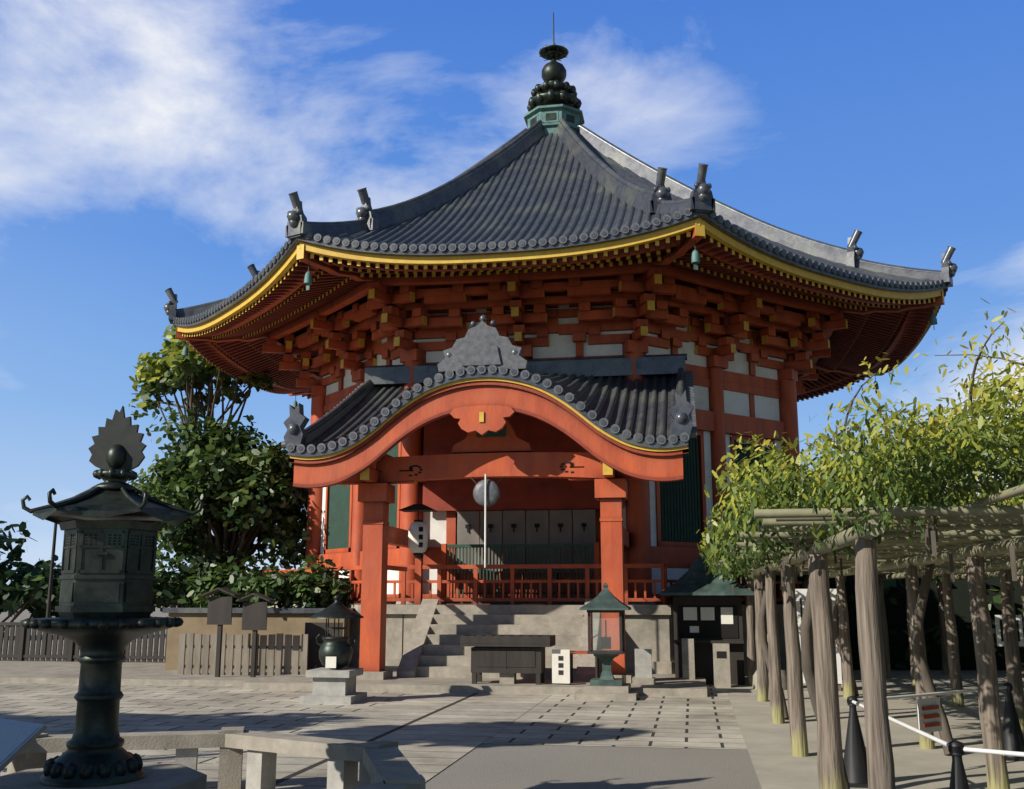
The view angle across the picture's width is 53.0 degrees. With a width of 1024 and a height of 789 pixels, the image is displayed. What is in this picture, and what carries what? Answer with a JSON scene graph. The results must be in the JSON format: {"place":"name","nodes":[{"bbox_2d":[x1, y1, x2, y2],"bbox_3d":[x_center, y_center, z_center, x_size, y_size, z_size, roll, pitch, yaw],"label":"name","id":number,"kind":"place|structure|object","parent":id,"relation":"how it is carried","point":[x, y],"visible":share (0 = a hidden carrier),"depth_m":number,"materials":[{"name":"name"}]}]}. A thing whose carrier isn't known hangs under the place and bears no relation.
{"place":"outdoors","nodes":[
{"label":"outdoors","id":0,"kind":"place"},
{"bbox_2d":[197,692,551,788],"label":"paving path","id":1,"kind":"structure","parent":0,"point":[433,733],"depth_m":14.81,"materials":[{"name":"grey stone"}]},
{"bbox_2d":[0,726,425,788],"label":"lantern stone fence","id":2,"kind":"object","parent":1,"relation":"on","point":[384,764],"visible":0.86,"depth_m":9.71,"materials":[{"name":"grey stone"}]},
{"bbox_2d":[0,718,46,771],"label":"info plaque","id":3,"kind":"object","parent":2,"relation":"on","point":[17,738],"visible":1,"depth_m":6.92,"materials":[{"name":"metal"}]},
{"bbox_2d":[21,406,203,787],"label":"bronze lantern","id":4,"kind":"object","parent":2,"relation":"on","point":[111,529],"visible":1,"depth_m":7.97,"materials":[{"name":"metal"}]},
{"bbox_2d":[0,605,761,788],"bbox_3d":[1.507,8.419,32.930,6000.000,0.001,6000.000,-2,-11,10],"label":"ground","id":5,"kind":"structure","parent":0,"point":[503,766],"depth_m":11.48,"materials":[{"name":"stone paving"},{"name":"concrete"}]},
{"bbox_2d":[0,521,61,637],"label":"tree","id":6,"kind":"object","parent":5,"relation":"on","point":[24,590],"visible":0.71,"depth_m":47.53,"materials":[{"name":"green plant"}]},
{"bbox_2d":[0,625,747,781],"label":"court paving","id":7,"kind":"structure","parent":5,"relation":"on","point":[709,721],"depth_m":16.59,"materials":[{"name":"grey stone"}]},
{"bbox_2d":[46,523,56,651],"bbox_3d":[-15.103,6.702,34.119,0.720,5.230,0.300,-2,-11,10],"label":"lamp pole","id":8,"kind":"object","parent":7,"relation":"on","point":[51,574],"visible":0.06,"depth_m":34.26,"materials":[{"name":"brown metal"}]},
{"bbox_2d":[0,588,342,685],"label":"notice boards and fences","id":9,"kind":"object","parent":7,"relation":"on","point":[22,666],"visible":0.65,"depth_m":23.75,"materials":[{"name":"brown wood"}]},
{"bbox_2d":[129,325,281,571],"bbox_3d":[-11.194,3.142,36.245,4.554,11.659,6.177,10,-15,-40],"label":"tall sparse tree","id":10,"kind":"object","parent":7,"relation":"on","point":[172,369],"visible":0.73,"depth_m":36.39,"materials":[{"name":"green plant"}]},
{"bbox_2d":[128,403,310,569],"bbox_3d":[-9.196,4.371,33.587,7.058,8.226,7.526,-2,-11,10],"label":"evergreen tree","id":11,"kind":"object","parent":7,"relation":"on","point":[239,486],"visible":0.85,"depth_m":31.99,"materials":[{"name":"green plant"}]},
{"bbox_2d":[150,539,298,616],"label":"shrubs behind fence","id":12,"kind":"object","parent":7,"relation":"on","point":[186,586],"visible":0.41,"depth_m":30.98,"materials":[{"name":"green plant"}]},
{"bbox_2d":[162,608,354,671],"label":"earthen wall","id":13,"kind":"structure","parent":7,"relation":"on","point":[291,621],"depth_m":25.18,"materials":[{"name":"earthen plaster"},{"name":"tile"},{"name":"stone"}]},
{"bbox_2d":[238,554,357,607],"bbox_3d":[-5.227,5.447,25.528,3.150,2.980,2.051,6,-13,-27],"label":"shrub","id":14,"kind":"object","parent":7,"relation":"on","point":[322,587],"visible":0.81,"depth_m":25.29,"materials":[{"name":"green plant"}]},
{"bbox_2d":[300,595,366,704],"bbox_3d":[-3.259,4.683,18.990,1.000,1.930,1.000,-2,-11,10],"label":"incense burner","id":15,"kind":"object","parent":7,"relation":"on","point":[334,681],"visible":1,"depth_m":18.69,"materials":[{"name":"stone"}]},
{"bbox_2d":[240,315,706,696],"bbox_3d":[-0.400,2.525,24.318,9.500,8.228,6.350,-2,-11,10],"label":"entrance porch","id":16,"kind":"object","parent":7,"relation":"on","point":[590,433],"visible":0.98,"depth_m":22.47,"materials":[{"name":"wood"}]},
{"bbox_2d":[460,634,598,684],"bbox_3d":[0.388,5.442,21.096,2.785,0.955,0.860,-2,-11,10],"label":"offering box and table","id":17,"kind":"object","parent":16,"relation":"on","point":[507,657],"visible":0.94,"depth_m":20.85,"materials":[{"name":"grey wood"}]},
{"bbox_2d":[256,553,841,675],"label":"stone platform","id":18,"kind":"structure","parent":7,"relation":"on","point":[649,627],"depth_m":24.82,"materials":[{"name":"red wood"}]},
{"bbox_2d":[164,128,526,572],"bbox_3d":[-5.184,-1.569,33.363,11.829,16.464,3.838,3,-11,-12],"label":"hall corner","id":19,"kind":"object","parent":18,"relation":"on","point":[307,365],"visible":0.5,"depth_m":32.33,"materials":[{"name":"red wood"}]},
{"bbox_2d":[173,249,408,393],"bbox_3d":[-4.573,-4.698,36.588,10.838,8.338,9.552,-2,-11,10],"label":"roof eave","id":20,"kind":"object","parent":19,"relation":"on","point":[235,359],"visible":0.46,"depth_m":34.76,"materials":[{"name":"red wood"}]},
{"bbox_2d":[291,287,414,603],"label":"temple wall","id":21,"kind":"structure","parent":18,"relation":"on","point":[353,344],"depth_m":30.14,"materials":[{"name":"red wood"}]},
{"bbox_2d":[288,249,448,407],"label":"hall corner","id":22,"kind":"object","parent":18,"relation":"on","point":[295,403],"visible":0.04,"depth_m":40.99,"materials":[{"name":"red wood"}]},
{"bbox_2d":[302,246,508,398],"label":"hall roof facet","id":23,"kind":"object","parent":22,"relation":"on","point":[309,396],"depth_m":41.41,"materials":[{"name":"red wood"}]},
{"bbox_2d":[285,120,544,603],"bbox_3d":[-2.156,-2.399,29.156,3.838,16.464,11.830,-7,-13,32],"label":"hall corner","id":24,"kind":"object","parent":18,"relation":"on","point":[397,325],"visible":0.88,"depth_m":27.45,"materials":[{"name":"red wood"}]},
{"bbox_2d":[172,237,374,339],"bbox_3d":[-3.533,-5.590,32.070,10.838,8.338,9.552,8,-14,-34],"label":"roof eave","id":25,"kind":"object","parent":24,"relation":"on","point":[274,298],"visible":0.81,"depth_m":27.93,"materials":[{"name":"red wood"}]},
{"bbox_2d":[399,481,599,604],"bbox_3d":[-0.191,3.522,24.911,4.490,3.100,3.048,-2,-11,10],"label":"porch lantern grille","id":26,"kind":"object","parent":18,"relation":"on","point":[555,545],"visible":0.88,"depth_m":26.09,"materials":[{"name":"wood"}]},
{"bbox_2d":[394,274,641,597],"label":"temple front wall","id":27,"kind":"structure","parent":18,"relation":"on","point":[535,319],"depth_m":27.16,"materials":[{"name":"red wood"}]},
{"bbox_2d":[557,118,715,604],"bbox_3d":[3.017,-2.572,28.281,3.838,16.464,11.829,3,-11,-12],"label":"hall corner","id":28,"kind":"object","parent":18,"relation":"on","point":[644,312],"visible":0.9,"depth_m":26.37,"materials":[{"name":"red wood"}]},
{"bbox_2d":[297,132,701,285],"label":"roof","id":29,"kind":"structure","parent":28,"relation":"on","point":[544,190],"depth_m":25.67,"materials":[{"name":"grey tile"}]},
{"bbox_2d":[524,12,584,134],"bbox_3d":[1.507,-11.297,36.823,2.125,5.400,2.125,-2,-11,10],"label":"roof finial","id":30,"kind":"object","parent":29,"relation":"on","point":[553,100],"visible":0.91,"depth_m":36.04,"materials":[{"name":"green metal"}]},
{"bbox_2d":[632,273,818,603],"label":"temple wall","id":31,"kind":"structure","parent":18,"relation":"on","point":[736,388],"depth_m":28.21,"materials":[{"name":"red wood"}]},
{"bbox_2d":[577,124,957,478],"bbox_3d":[7.306,-1.986,31.251,11.830,16.464,3.838,-7,-13,32],"label":"hall corner","id":32,"kind":"object","parent":18,"relation":"on","point":[798,346],"visible":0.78,"depth_m":30.02,"materials":[{"name":"red wood"}]},
{"bbox_2d":[583,141,947,314],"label":"roof","id":33,"kind":"structure","parent":32,"relation":"on","point":[736,259],"depth_m":26.12,"materials":[{"name":"grey tile"}]},
{"bbox_2d":[671,219,947,372],"bbox_3d":[7.586,-5.104,34.532,10.838,8.338,9.552,-2,-11,10],"label":"roof eave","id":34,"kind":"object","parent":32,"relation":"on","point":[899,336],"visible":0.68,"depth_m":31.81,"materials":[{"name":"red wood"}]},
{"bbox_2d":[783,306,830,389],"bbox_3d":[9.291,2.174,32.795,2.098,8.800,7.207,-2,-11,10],"label":"bracket ends","id":35,"kind":"object","parent":18,"relation":"on","point":[824,353],"visible":0.11,"depth_m":33.23,"materials":[{"name":"red wood"}]},
{"bbox_2d":[574,583,638,700],"bbox_3d":[1.821,4.724,19.796,1.150,2.160,1.150,-2,-11,10],"label":"glass lantern","id":36,"kind":"object","parent":7,"relation":"on","point":[605,608],"visible":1,"depth_m":19.52,"materials":[{"name":"metal"}]},
{"bbox_2d":[632,649,655,684],"bbox_3d":[2.688,5.554,20.980,0.460,0.690,0.300,-2,-11,10],"label":"stone marker","id":37,"kind":"object","parent":7,"relation":"on","point":[643,666],"visible":1,"depth_m":20.89,"materials":[{"name":"grey stone"}]},
{"bbox_2d":[0,0,1023,584],"label":"sky","id":38,"kind":"structure","parent":0,"point":[148,148],"materials":[{"name":"blue"}]},
{"bbox_2d":[725,670,1023,788],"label":"dirt ground","id":39,"kind":"structure","parent":0,"point":[776,764],"depth_m":13.99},
{"bbox_2d":[660,552,786,689],"bbox_3d":[4.686,4.916,22.883,2.695,2.980,2.735,-2,-11,10],"label":"small kiosk","id":40,"kind":"object","parent":39,"relation":"on","point":[708,640],"visible":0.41,"depth_m":22.64,"materials":[{"name":"brown wood"}]},
{"bbox_2d":[714,484,1023,788],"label":"wisteria trellis","id":41,"kind":"object","parent":39,"relation":"on","point":[980,536],"visible":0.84,"depth_m":10.15,"materials":[{"name":"brown wood"}]},
{"bbox_2d":[696,298,1023,592],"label":"wisteria foliage","id":42,"kind":"object","parent":41,"relation":"on","point":[888,473],"visible":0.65,"depth_m":7.34,"materials":[{"name":"green plant"}]},
{"bbox_2d":[733,575,1023,670],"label":"wall","id":43,"kind":"structure","parent":39,"relation":"on","point":[895,596],"depth_m":27.12,"materials":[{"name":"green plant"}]},
{"bbox_2d":[795,589,1023,690],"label":"notice boards","id":44,"kind":"object","parent":39,"relation":"on","point":[800,594],"visible":0.23,"depth_m":20.99,"materials":[{"name":"white paper"}]},
{"bbox_2d":[844,682,1023,788],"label":"rope barrier","id":45,"kind":"object","parent":39,"relation":"on","point":[929,720],"visible":0.88,"depth_m":10.55,"materials":[{"name":"black plastic"}]},
{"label":"hall corner","id":46,"kind":"object","parent":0,"visible":0},
{"bbox_2d":[610,222,883,401],"bbox_3d":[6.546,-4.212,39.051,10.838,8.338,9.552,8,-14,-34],"label":"roof eave","id":47,"kind":"object","parent":46,"relation":"on","point":[826,383],"visible":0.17,"depth_m":38.46,"materials":[{"name":"red wood"}]}
]}

